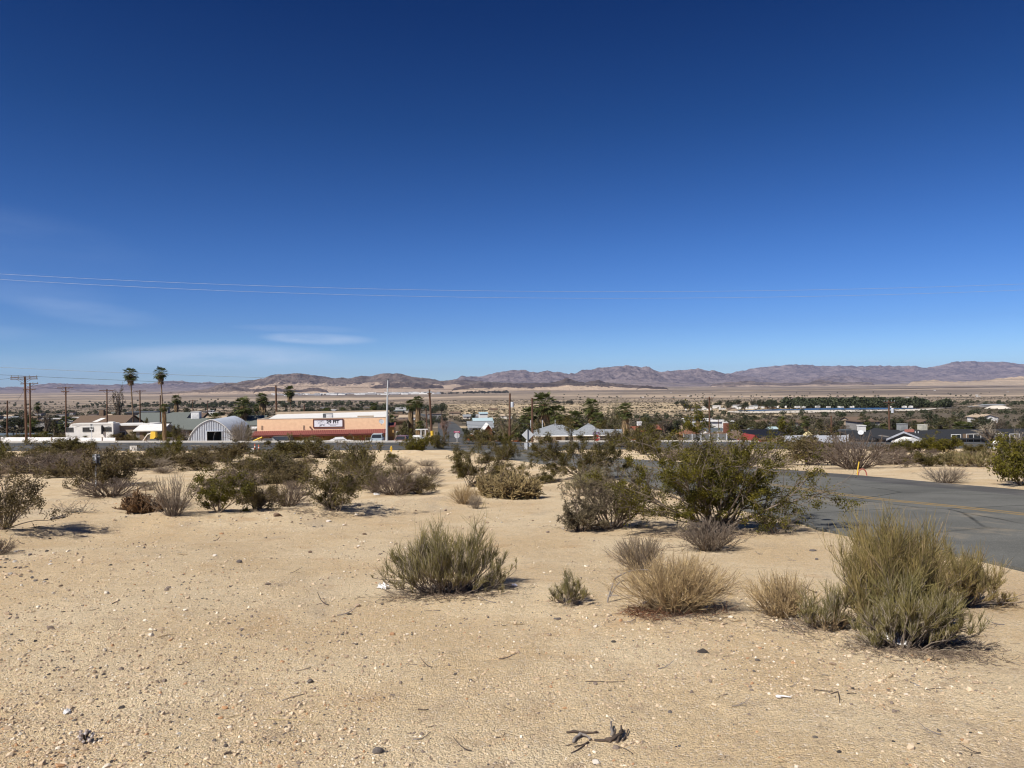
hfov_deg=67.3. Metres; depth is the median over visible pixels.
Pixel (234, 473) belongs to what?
desert scrub bush
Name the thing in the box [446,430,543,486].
creosote bush
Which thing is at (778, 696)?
plastic hook
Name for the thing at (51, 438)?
panel fence
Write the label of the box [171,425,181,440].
tree
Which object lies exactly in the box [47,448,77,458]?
creosote bush
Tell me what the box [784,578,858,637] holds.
broom bush
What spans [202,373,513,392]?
mountains
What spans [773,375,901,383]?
hills
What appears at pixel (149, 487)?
desert scrub bush
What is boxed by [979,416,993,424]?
tree
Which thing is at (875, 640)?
broom bush
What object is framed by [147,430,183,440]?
creosote bush
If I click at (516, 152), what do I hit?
sky
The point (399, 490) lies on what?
desert scrub bush
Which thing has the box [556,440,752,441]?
pavement
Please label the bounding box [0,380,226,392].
mountains
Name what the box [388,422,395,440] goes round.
shop annex
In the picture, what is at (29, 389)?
utility pole
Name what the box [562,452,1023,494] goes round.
old road shoulder
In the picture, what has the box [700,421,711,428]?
palm tree
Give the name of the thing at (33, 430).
palm tree
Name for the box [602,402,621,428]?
palo verde tree
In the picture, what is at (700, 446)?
creosote bush
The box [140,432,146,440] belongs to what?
door
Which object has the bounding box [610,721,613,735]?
dead branch
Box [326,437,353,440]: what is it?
parked car
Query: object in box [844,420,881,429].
house
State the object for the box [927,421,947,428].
tree
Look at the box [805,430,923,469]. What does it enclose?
desert scrub bush
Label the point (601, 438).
bungalow
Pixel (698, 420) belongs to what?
palm tree
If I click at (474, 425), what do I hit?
cottage
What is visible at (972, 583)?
broom bush
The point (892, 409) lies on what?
utility pole
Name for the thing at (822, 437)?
block wall
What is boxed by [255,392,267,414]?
palm tree
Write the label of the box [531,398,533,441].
utility pole
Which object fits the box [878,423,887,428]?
palm tree
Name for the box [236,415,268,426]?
bungalow
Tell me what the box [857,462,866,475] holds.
marker post
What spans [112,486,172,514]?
desert shrub
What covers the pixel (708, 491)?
creosote bush
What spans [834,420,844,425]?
tree
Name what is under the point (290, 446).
creosote bush
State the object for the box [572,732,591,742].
dead branch
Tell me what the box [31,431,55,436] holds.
creosote bush
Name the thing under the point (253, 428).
shed
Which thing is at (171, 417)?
bungalow
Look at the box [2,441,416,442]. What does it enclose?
pavement
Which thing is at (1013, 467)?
creosote bush
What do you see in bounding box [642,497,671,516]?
broom bush
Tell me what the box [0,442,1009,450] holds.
highway
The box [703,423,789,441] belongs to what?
bungalow
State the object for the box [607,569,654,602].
dead branch
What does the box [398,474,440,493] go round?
creosote bush
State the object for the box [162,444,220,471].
creosote bush
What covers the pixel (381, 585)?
plastic bag
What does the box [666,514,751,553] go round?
dead shrub
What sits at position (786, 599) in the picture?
dry brush
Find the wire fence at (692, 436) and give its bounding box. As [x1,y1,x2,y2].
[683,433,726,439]
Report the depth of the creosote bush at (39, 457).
45.67 m
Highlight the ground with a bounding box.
[0,383,1023,767]
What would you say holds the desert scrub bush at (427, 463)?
on the ground
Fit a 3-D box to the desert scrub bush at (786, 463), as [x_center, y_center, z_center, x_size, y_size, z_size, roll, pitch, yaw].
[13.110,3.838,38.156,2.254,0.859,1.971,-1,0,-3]
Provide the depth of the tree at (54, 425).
189.81 m
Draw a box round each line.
[5,445,601,446]
[373,444,984,445]
[522,453,1023,514]
[524,453,1023,513]
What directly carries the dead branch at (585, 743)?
on the ground
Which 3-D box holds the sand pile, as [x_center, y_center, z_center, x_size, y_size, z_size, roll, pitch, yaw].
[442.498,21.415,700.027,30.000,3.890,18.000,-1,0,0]
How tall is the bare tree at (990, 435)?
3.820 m
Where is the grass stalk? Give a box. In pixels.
[267,718,321,724]
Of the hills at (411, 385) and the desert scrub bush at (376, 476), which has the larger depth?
the hills at (411, 385)
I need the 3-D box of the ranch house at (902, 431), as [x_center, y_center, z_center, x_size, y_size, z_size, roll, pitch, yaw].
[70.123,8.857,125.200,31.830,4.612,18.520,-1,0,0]
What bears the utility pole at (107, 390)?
on the ground
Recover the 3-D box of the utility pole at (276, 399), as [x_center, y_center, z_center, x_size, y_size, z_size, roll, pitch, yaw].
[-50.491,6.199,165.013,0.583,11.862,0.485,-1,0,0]
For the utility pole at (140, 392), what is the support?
on the ground
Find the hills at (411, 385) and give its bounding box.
[370,382,443,388]
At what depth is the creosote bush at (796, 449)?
40.19 m
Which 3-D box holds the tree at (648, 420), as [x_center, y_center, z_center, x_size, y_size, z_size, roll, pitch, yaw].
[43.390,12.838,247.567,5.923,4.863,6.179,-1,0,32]
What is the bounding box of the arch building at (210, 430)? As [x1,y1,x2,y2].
[188,416,252,440]
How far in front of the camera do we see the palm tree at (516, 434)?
139.50 m
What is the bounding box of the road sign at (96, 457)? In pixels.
[92,454,99,483]
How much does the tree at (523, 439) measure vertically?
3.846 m
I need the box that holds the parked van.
[370,433,384,440]
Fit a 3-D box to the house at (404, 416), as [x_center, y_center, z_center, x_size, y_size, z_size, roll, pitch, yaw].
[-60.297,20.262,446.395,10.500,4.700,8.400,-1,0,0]
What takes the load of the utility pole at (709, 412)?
on the ground
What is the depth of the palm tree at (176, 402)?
299.45 m
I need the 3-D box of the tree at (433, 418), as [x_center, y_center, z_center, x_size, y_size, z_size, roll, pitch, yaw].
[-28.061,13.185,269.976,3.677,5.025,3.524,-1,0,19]
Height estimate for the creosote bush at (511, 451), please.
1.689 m
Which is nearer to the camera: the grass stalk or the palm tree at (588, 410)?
the grass stalk
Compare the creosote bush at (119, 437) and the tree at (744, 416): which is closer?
the creosote bush at (119, 437)
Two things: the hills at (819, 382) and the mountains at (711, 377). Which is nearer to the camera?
the hills at (819, 382)
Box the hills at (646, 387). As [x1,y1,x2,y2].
[637,385,667,389]
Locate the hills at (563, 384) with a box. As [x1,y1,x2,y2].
[514,378,640,389]
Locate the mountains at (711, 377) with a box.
[664,368,783,384]
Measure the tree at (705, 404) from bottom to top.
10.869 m
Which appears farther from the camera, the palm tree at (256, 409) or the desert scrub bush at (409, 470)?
the palm tree at (256, 409)
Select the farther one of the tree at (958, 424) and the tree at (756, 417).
the tree at (756, 417)
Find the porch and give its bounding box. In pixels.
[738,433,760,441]
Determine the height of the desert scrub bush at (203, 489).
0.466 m
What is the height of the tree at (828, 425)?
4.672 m
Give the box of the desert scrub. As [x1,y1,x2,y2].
[0,396,1023,441]
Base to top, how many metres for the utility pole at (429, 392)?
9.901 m
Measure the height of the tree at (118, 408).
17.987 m
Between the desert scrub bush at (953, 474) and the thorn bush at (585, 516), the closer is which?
the thorn bush at (585, 516)
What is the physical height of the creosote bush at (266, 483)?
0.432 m
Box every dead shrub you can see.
[0,535,18,554]
[142,472,199,516]
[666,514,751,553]
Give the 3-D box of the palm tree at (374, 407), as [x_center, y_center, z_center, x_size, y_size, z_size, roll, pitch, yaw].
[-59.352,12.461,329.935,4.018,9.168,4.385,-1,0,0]
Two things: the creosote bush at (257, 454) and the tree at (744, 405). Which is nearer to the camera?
the creosote bush at (257, 454)
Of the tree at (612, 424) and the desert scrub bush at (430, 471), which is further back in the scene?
the tree at (612, 424)
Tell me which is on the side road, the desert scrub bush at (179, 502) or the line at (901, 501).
the line at (901, 501)
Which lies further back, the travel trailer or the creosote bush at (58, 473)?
the travel trailer
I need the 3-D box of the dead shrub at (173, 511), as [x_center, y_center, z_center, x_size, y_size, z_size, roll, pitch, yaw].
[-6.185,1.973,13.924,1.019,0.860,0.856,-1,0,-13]
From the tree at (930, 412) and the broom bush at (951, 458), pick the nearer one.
the broom bush at (951, 458)
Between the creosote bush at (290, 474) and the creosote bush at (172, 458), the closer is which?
the creosote bush at (290, 474)
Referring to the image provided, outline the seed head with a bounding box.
[77,729,121,742]
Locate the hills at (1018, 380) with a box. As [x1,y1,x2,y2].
[906,376,1023,385]
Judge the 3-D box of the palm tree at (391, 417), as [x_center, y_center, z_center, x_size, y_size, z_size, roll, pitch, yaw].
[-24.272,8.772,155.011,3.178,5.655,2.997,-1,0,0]
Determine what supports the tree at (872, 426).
on the ground
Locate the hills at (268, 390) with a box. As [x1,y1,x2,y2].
[253,387,328,393]
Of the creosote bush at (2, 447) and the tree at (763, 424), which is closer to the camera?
the creosote bush at (2, 447)
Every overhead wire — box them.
[0,279,1010,297]
[2,367,1013,383]
[9,274,1009,291]
[12,375,1005,390]
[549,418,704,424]
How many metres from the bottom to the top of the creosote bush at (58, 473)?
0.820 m
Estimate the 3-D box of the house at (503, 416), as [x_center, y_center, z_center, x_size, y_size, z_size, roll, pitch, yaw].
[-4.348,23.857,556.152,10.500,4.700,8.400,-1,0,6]
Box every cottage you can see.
[466,421,493,433]
[472,418,493,422]
[478,412,487,417]
[480,423,494,434]
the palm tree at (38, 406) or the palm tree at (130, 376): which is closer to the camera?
the palm tree at (130, 376)
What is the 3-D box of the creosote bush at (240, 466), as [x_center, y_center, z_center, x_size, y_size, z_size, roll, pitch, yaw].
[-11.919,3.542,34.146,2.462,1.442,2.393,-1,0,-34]
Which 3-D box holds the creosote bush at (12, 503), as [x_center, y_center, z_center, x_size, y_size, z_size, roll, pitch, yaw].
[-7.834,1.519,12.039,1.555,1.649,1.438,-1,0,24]
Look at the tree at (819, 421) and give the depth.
239.40 m
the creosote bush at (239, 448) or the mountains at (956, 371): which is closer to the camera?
the creosote bush at (239, 448)
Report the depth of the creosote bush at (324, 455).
66.69 m
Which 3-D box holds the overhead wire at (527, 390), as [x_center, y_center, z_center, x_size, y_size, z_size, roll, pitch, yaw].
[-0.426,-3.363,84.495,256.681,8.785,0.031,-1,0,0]
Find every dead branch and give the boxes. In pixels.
[566,730,597,733]
[571,741,588,752]
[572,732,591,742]
[585,681,624,681]
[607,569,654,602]
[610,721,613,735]
[814,689,839,702]
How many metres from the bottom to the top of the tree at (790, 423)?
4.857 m
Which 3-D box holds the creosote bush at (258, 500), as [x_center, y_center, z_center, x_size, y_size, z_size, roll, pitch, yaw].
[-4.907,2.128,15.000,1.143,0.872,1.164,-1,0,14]
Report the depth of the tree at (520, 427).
144.74 m
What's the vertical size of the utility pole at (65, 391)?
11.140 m
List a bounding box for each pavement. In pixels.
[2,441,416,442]
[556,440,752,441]
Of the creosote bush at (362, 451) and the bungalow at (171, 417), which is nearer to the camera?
the creosote bush at (362, 451)
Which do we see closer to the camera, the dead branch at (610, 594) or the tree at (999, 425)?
the dead branch at (610, 594)
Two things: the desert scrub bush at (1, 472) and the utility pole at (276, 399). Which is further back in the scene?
the utility pole at (276, 399)
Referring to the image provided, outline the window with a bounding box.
[966,434,980,441]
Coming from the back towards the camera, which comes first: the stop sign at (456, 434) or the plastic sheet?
the stop sign at (456, 434)
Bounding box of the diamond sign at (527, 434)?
[522,429,533,449]
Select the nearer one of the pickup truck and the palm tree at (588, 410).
the pickup truck
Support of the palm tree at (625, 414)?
on the ground
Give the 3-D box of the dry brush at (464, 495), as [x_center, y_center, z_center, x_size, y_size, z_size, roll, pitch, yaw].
[-1.126,2.501,17.331,0.910,0.575,0.762,-1,0,24]
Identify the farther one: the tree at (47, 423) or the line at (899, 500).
the tree at (47, 423)
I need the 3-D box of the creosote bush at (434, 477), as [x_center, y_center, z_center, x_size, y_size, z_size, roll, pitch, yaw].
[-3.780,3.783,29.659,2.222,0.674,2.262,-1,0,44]
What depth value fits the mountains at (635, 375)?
17725.35 m
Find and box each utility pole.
[6,400,7,436]
[10,375,37,439]
[21,382,37,436]
[61,386,72,433]
[99,389,113,422]
[137,390,141,422]
[275,386,277,411]
[427,390,433,436]
[508,393,513,437]
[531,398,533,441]
[705,396,713,432]
[884,400,894,429]
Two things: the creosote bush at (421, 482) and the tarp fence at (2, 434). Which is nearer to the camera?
the creosote bush at (421, 482)
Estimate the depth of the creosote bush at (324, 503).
15.12 m
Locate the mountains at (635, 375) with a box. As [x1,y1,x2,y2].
[453,365,710,386]
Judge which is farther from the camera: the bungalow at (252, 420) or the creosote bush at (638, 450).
the bungalow at (252, 420)
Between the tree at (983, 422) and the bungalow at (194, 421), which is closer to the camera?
the bungalow at (194, 421)
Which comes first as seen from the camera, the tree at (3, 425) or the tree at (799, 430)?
the tree at (799, 430)
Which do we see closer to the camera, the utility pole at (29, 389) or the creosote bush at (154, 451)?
the creosote bush at (154, 451)
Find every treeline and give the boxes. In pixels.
[0,392,1023,419]
[279,390,572,403]
[779,396,953,408]
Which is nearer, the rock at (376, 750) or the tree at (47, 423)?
the rock at (376, 750)
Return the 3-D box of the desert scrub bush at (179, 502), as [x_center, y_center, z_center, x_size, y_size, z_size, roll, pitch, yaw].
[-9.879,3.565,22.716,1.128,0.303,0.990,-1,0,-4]
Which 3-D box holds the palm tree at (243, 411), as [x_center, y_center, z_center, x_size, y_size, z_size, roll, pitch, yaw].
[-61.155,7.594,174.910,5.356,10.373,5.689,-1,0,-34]
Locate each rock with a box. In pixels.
[372,747,383,753]
[592,759,599,763]
[697,648,707,652]
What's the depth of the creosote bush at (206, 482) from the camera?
29.02 m
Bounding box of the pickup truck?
[392,435,410,440]
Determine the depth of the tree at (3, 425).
276.20 m
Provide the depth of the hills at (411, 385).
10700.77 m
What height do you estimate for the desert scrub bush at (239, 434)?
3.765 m
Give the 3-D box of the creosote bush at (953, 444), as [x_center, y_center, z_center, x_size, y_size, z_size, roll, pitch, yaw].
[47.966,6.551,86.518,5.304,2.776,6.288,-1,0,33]
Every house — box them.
[27,420,60,426]
[125,411,159,415]
[393,418,407,435]
[398,415,415,419]
[428,413,441,418]
[449,411,460,415]
[462,414,478,418]
[498,414,512,418]
[682,418,711,426]
[704,420,733,427]
[766,420,798,428]
[822,423,1023,442]
[839,416,873,424]
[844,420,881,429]
[903,419,928,428]
[965,413,999,422]
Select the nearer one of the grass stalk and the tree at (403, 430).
the grass stalk
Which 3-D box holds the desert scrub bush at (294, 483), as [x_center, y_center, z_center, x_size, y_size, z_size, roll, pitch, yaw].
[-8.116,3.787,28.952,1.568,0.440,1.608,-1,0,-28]
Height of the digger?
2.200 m
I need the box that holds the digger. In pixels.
[143,431,158,440]
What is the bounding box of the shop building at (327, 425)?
[252,410,388,440]
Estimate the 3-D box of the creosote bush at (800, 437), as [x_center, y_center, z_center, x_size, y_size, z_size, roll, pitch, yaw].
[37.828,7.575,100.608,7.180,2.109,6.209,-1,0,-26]
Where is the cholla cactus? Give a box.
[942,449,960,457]
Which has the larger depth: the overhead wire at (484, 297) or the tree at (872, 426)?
the tree at (872, 426)
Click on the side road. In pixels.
(1002, 534)
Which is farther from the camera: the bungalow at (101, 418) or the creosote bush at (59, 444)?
the bungalow at (101, 418)
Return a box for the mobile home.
[116,422,161,439]
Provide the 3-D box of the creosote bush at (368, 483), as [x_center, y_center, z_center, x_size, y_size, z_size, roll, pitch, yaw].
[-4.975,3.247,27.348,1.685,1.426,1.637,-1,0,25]
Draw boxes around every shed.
[133,424,172,440]
[251,427,257,440]
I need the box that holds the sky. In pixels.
[0,0,1023,387]
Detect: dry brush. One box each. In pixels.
[443,484,479,503]
[601,531,674,572]
[602,547,750,621]
[740,569,823,622]
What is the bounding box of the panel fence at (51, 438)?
[0,437,115,440]
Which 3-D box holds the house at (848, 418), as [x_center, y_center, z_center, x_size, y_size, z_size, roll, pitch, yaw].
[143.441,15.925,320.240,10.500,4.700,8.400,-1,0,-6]
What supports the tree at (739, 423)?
on the ground
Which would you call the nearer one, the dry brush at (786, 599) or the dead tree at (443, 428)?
the dry brush at (786, 599)
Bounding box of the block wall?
[785,435,848,441]
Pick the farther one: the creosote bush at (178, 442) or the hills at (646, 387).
the hills at (646, 387)
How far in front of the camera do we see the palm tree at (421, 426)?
159.70 m
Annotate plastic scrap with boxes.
[63,708,70,714]
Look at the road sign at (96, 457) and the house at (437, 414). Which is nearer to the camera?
the road sign at (96, 457)
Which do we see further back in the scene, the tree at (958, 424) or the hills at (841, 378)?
the hills at (841, 378)
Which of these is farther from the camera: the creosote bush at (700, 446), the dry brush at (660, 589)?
the creosote bush at (700, 446)
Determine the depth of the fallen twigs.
5.98 m
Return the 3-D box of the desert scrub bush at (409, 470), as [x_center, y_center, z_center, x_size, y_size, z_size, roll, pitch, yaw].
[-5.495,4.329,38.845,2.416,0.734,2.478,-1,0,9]
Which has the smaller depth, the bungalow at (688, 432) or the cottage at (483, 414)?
the bungalow at (688, 432)
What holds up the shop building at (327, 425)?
on the ground
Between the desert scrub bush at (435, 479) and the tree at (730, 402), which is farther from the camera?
the tree at (730, 402)
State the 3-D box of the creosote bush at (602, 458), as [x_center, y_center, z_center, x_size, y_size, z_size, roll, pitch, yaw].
[2.355,2.447,28.251,4.862,2.801,3.996,-1,0,0]
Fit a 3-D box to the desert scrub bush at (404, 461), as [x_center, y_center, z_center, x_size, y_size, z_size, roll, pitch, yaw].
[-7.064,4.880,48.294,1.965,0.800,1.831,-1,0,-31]
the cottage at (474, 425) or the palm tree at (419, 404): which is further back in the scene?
the cottage at (474, 425)
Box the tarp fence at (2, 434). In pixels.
[0,432,53,436]
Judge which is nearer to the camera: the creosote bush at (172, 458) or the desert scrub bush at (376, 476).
the desert scrub bush at (376, 476)
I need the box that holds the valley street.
[366,407,520,443]
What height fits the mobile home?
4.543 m
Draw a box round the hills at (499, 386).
[451,382,533,391]
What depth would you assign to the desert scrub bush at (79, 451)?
69.79 m
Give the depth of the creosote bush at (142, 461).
40.01 m
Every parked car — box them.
[262,438,275,440]
[272,436,293,440]
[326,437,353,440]
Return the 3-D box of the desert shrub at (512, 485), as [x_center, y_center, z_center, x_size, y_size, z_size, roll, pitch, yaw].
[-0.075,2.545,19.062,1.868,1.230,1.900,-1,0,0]
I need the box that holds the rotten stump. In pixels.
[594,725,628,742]
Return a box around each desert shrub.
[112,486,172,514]
[472,461,546,499]
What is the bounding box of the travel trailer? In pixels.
[66,421,119,437]
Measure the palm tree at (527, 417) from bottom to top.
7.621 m
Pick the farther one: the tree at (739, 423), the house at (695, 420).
the house at (695, 420)
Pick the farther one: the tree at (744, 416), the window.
the tree at (744, 416)
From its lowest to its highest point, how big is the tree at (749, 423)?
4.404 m
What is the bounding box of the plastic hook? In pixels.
[776,695,790,697]
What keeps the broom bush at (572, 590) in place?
on the ground
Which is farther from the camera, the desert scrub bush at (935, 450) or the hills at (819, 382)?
the hills at (819, 382)
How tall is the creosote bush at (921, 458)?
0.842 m
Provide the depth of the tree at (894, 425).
218.44 m
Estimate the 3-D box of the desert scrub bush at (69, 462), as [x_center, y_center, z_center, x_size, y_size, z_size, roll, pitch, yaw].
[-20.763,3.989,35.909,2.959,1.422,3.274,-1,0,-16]
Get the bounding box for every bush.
[0,433,41,436]
[0,436,12,451]
[0,449,27,460]
[0,452,80,531]
[0,454,88,473]
[0,465,11,476]
[1,451,90,464]
[14,437,83,453]
[22,448,41,455]
[28,452,58,462]
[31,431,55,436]
[32,456,91,474]
[34,448,63,456]
[34,463,74,478]
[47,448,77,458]
[53,441,140,488]
[55,436,98,451]
[62,476,159,498]
[68,448,95,453]
[95,446,112,453]
[105,432,133,440]
[107,451,161,469]
[125,430,147,440]
[125,440,193,460]
[142,486,154,490]
[144,455,175,466]
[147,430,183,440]
[149,464,179,473]
[153,451,183,465]
[159,434,187,454]
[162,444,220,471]
[166,499,196,508]
[168,425,190,439]
[183,460,260,512]
[192,485,218,493]
[198,437,254,461]
[199,479,222,487]
[204,467,264,486]
[214,446,268,475]
[224,421,255,440]
[231,443,312,475]
[235,472,294,509]
[248,449,264,454]
[251,458,324,482]
[253,450,263,456]
[257,465,308,484]
[258,433,339,457]
[258,475,280,484]
[264,451,297,457]
[264,480,316,506]
[280,479,309,489]
[295,439,379,514]
[314,452,330,457]
[314,495,354,508]
[323,473,361,487]
[324,451,347,458]
[327,433,401,475]
[342,462,387,473]
[353,469,394,484]
[354,454,399,492]
[361,469,429,496]
[365,504,534,606]
[382,464,419,474]
[384,452,396,462]
[389,456,414,465]
[394,474,436,486]
[395,427,434,450]
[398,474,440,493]
[403,473,448,485]
[412,458,439,466]
[416,465,445,475]
[428,432,449,448]
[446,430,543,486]
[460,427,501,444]
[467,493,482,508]
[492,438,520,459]
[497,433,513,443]
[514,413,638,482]
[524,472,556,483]
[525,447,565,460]
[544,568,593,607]
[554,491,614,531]
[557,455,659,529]
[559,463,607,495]
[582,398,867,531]
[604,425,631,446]
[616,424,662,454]
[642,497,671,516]
[648,443,695,460]
[669,441,729,463]
[708,440,774,465]
[734,494,805,533]
[756,456,796,467]
[775,434,814,446]
[779,425,856,464]
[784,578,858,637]
[799,494,994,639]
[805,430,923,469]
[836,562,996,658]
[864,447,933,465]
[864,625,887,649]
[866,443,913,452]
[871,456,890,465]
[889,438,948,451]
[901,450,955,466]
[909,466,976,483]
[910,430,965,451]
[912,530,1023,613]
[922,448,941,454]
[929,450,987,466]
[953,446,1006,466]
[960,443,993,451]
[983,431,1023,485]
[985,437,1020,453]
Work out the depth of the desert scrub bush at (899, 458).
40.57 m
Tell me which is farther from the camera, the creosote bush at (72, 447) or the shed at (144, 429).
the shed at (144, 429)
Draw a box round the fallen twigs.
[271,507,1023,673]
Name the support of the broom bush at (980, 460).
on the ground
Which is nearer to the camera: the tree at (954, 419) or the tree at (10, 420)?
the tree at (10, 420)
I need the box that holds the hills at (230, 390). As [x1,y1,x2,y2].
[147,387,254,394]
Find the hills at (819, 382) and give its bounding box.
[710,379,873,386]
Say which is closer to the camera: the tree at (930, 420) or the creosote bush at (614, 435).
the creosote bush at (614, 435)
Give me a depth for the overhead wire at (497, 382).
83.99 m
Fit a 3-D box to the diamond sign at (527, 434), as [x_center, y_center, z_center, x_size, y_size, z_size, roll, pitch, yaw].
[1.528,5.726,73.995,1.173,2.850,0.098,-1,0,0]
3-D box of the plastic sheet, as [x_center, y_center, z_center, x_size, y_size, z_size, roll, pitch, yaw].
[2.767,1.844,5.571,0.157,0.076,0.214,-1,0,0]
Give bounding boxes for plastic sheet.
[886,633,905,645]
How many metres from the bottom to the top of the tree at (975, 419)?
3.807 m
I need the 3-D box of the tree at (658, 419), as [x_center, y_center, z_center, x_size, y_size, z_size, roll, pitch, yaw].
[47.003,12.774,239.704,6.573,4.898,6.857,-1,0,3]
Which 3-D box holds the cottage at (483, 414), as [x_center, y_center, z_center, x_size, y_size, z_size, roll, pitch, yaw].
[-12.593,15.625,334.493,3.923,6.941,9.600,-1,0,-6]
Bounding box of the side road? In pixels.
[449,449,1023,571]
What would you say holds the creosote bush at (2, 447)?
on the ground
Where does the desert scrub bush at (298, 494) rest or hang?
on the ground
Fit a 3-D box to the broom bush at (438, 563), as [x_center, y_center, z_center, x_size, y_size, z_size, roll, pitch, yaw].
[-0.551,1.638,7.525,1.704,1.013,1.188,-1,0,0]
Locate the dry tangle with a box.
[52,498,101,512]
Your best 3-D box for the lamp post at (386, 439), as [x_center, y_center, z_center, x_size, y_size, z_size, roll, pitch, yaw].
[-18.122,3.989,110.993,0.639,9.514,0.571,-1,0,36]
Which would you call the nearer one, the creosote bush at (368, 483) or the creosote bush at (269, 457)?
the creosote bush at (368, 483)
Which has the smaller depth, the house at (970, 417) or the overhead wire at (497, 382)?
the overhead wire at (497, 382)
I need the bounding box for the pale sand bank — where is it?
[728,408,937,412]
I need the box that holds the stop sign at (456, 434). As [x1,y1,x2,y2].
[454,431,459,437]
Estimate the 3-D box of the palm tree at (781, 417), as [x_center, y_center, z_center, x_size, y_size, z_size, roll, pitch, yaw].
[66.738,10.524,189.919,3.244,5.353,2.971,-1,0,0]
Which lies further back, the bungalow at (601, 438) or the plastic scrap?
the bungalow at (601, 438)
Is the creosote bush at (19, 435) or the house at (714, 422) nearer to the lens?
the creosote bush at (19, 435)
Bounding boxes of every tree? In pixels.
[0,416,19,427]
[0,421,9,428]
[13,416,24,428]
[22,414,39,425]
[24,419,41,432]
[33,403,41,419]
[41,412,51,430]
[49,419,58,431]
[57,416,75,431]
[108,385,126,414]
[122,367,138,422]
[152,366,167,407]
[159,403,168,440]
[170,395,181,411]
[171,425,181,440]
[208,412,221,419]
[231,395,254,420]
[244,423,251,440]
[252,403,259,414]
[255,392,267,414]
[261,396,269,414]
[283,386,294,411]
[347,407,363,410]
[370,403,377,409]
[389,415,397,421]
[396,420,408,435]
[405,400,416,435]
[412,396,423,434]
[414,421,424,434]
[427,414,436,427]
[435,413,447,424]
[440,416,451,438]
[462,427,470,435]
[492,402,522,438]
[512,420,528,440]
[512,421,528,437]
[516,424,535,441]
[519,404,537,441]
[530,392,558,426]
[533,422,547,429]
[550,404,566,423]
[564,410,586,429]
[582,398,600,422]
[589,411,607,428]
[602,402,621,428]
[608,418,621,428]
[617,401,635,436]
[636,422,653,432]
[639,417,652,424]
[653,418,670,425]
[654,417,672,433]
[666,422,678,432]
[673,420,681,428]
[693,410,702,428]
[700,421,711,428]
[702,400,712,408]
[724,400,734,406]
[729,419,747,429]
[737,401,748,409]
[739,411,748,423]
[745,419,755,428]
[748,415,762,419]
[748,419,770,429]
[769,402,778,408]
[776,416,786,429]
[784,419,795,432]
[791,425,818,434]
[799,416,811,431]
[812,418,833,431]
[820,418,835,431]
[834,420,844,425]
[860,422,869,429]
[868,423,877,428]
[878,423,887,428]
[890,418,910,427]
[922,411,932,419]
[926,412,943,428]
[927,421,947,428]
[948,415,961,421]
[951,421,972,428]
[965,422,979,428]
[971,417,979,424]
[971,419,1015,442]
[978,419,994,428]
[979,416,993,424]
[991,417,1008,428]
[1012,429,1023,443]
[1015,421,1023,428]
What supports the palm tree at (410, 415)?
on the ground
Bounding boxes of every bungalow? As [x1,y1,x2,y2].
[69,410,142,425]
[137,407,190,423]
[171,411,207,440]
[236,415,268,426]
[530,420,605,441]
[583,429,621,439]
[629,421,645,432]
[676,430,698,439]
[698,422,726,433]
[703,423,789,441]
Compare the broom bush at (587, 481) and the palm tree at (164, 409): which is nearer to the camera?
the broom bush at (587, 481)
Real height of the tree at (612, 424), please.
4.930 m
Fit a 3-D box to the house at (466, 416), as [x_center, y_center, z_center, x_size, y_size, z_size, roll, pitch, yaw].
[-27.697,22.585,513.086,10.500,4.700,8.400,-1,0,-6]
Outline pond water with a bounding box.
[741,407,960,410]
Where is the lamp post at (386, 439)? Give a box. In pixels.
[385,379,388,440]
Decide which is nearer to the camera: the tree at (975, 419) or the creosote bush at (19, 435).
the creosote bush at (19, 435)
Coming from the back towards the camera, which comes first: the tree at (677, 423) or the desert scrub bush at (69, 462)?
the tree at (677, 423)
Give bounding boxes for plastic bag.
[377,583,389,589]
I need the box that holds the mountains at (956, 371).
[727,361,1023,382]
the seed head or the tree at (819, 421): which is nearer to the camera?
the seed head
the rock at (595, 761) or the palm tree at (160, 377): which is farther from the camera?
the palm tree at (160, 377)
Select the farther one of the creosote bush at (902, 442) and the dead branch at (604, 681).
the creosote bush at (902, 442)
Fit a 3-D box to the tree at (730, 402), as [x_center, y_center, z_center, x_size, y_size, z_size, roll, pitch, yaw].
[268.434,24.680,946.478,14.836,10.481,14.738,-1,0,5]
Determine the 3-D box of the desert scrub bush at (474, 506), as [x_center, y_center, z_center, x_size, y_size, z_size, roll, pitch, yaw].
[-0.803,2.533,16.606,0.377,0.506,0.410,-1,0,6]
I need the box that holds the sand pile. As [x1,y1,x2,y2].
[985,405,1009,408]
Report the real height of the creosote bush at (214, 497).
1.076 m
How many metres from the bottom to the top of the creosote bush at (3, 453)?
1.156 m
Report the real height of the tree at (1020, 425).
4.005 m

